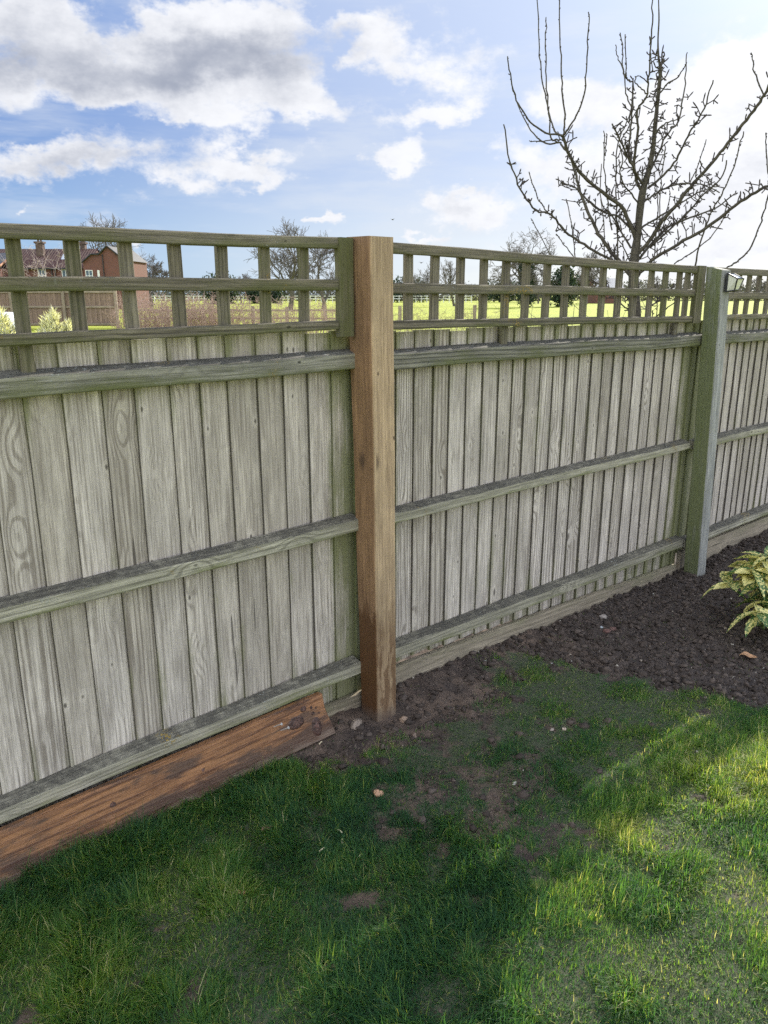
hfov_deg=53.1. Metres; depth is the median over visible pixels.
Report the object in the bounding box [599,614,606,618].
stone
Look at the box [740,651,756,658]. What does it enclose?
fallen leaf
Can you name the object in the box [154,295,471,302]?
white fence
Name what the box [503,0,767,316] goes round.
apple tree
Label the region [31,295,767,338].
field
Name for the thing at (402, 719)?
clay lump
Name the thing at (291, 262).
bare tree
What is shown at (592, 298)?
barn
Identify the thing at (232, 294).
evergreen bush
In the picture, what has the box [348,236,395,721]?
wooden post
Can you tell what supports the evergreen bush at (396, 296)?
on the field
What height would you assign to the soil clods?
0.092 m
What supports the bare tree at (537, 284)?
on the field
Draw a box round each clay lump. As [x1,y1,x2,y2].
[350,718,362,729]
[399,716,407,722]
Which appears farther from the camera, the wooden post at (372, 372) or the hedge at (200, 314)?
the hedge at (200, 314)
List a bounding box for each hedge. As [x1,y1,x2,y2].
[102,291,255,328]
[232,293,335,332]
[393,304,498,331]
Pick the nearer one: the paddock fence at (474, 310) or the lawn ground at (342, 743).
the lawn ground at (342, 743)
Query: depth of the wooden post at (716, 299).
4.28 m
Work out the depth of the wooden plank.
2.44 m
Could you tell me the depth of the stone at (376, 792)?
2.54 m
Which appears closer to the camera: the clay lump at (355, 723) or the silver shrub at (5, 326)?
the clay lump at (355, 723)
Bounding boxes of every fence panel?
[0,223,361,826]
[393,242,706,684]
[675,267,767,569]
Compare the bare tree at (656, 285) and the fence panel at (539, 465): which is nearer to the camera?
the fence panel at (539, 465)
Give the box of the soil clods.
[200,529,767,833]
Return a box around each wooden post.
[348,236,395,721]
[684,267,730,576]
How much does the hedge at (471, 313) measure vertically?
1.453 m
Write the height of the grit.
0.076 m
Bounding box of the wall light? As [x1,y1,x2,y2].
[724,273,743,291]
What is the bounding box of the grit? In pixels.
[307,537,767,814]
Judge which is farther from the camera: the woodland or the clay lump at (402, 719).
the woodland
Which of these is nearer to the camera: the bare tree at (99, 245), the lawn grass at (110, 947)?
the lawn grass at (110, 947)
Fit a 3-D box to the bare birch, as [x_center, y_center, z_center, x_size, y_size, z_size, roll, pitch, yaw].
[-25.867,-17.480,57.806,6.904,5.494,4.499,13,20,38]
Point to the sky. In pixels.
(342, 118)
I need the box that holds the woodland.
[150,276,765,300]
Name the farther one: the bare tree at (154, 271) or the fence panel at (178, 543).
the bare tree at (154, 271)
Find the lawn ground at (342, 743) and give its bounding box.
[0,529,767,1023]
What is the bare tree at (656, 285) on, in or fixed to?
on the field
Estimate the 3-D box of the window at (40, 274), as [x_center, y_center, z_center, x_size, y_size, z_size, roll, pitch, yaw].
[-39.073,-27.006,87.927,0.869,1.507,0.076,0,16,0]
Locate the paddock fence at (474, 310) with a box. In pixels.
[122,305,476,326]
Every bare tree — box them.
[79,212,154,270]
[147,256,168,306]
[230,272,253,302]
[244,218,332,308]
[286,230,334,308]
[399,275,419,300]
[413,261,447,305]
[439,259,455,305]
[492,271,518,284]
[533,272,542,303]
[573,250,609,303]
[654,276,661,301]
[745,277,765,301]
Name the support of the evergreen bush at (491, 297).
on the field
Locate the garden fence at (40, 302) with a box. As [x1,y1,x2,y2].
[0,291,118,327]
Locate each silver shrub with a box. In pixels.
[0,306,15,333]
[34,306,71,332]
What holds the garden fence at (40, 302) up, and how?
on the field
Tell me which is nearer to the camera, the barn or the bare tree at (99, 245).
the bare tree at (99, 245)
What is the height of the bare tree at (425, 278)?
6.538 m
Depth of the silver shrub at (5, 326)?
17.31 m
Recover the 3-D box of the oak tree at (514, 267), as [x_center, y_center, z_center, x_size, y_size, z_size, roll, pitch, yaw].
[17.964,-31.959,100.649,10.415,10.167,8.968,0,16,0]
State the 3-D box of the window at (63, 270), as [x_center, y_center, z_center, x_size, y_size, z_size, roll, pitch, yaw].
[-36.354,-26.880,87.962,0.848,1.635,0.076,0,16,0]
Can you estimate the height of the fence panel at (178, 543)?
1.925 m
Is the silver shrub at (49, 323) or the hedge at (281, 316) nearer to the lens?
the silver shrub at (49, 323)
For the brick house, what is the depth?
87.90 m
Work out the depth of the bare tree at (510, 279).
153.54 m
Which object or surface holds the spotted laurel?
on the lawn ground at (342, 743)
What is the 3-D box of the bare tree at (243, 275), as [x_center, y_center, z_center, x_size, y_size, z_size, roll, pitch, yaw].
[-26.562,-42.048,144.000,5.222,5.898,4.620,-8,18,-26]
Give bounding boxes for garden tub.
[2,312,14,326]
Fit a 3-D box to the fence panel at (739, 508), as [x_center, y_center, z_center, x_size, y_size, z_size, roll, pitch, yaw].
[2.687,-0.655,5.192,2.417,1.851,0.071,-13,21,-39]
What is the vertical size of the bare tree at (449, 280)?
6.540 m
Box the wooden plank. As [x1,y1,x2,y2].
[0,692,335,888]
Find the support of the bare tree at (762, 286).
on the field
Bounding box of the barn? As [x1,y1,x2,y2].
[588,278,623,302]
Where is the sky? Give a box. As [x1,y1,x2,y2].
[0,0,767,294]
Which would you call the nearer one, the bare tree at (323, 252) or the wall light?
the wall light
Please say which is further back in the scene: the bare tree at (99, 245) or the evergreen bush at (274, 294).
the evergreen bush at (274, 294)
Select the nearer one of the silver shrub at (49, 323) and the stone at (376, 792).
the stone at (376, 792)
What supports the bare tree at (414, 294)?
on the field
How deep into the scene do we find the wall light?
4.03 m
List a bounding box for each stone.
[373,789,383,796]
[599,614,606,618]
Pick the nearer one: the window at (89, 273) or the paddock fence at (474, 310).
the paddock fence at (474, 310)
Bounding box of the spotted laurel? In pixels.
[700,546,767,636]
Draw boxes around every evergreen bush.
[198,271,240,303]
[243,291,284,303]
[393,275,427,301]
[487,278,517,301]
[550,266,579,306]
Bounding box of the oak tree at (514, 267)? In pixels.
[488,228,557,306]
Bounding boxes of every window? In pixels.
[38,269,45,276]
[61,269,65,276]
[85,270,92,276]
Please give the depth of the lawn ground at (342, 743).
2.45 m
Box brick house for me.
[0,240,149,308]
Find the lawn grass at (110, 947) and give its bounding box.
[0,593,767,1023]
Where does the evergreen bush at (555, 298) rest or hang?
on the field
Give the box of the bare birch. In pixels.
[0,244,62,299]

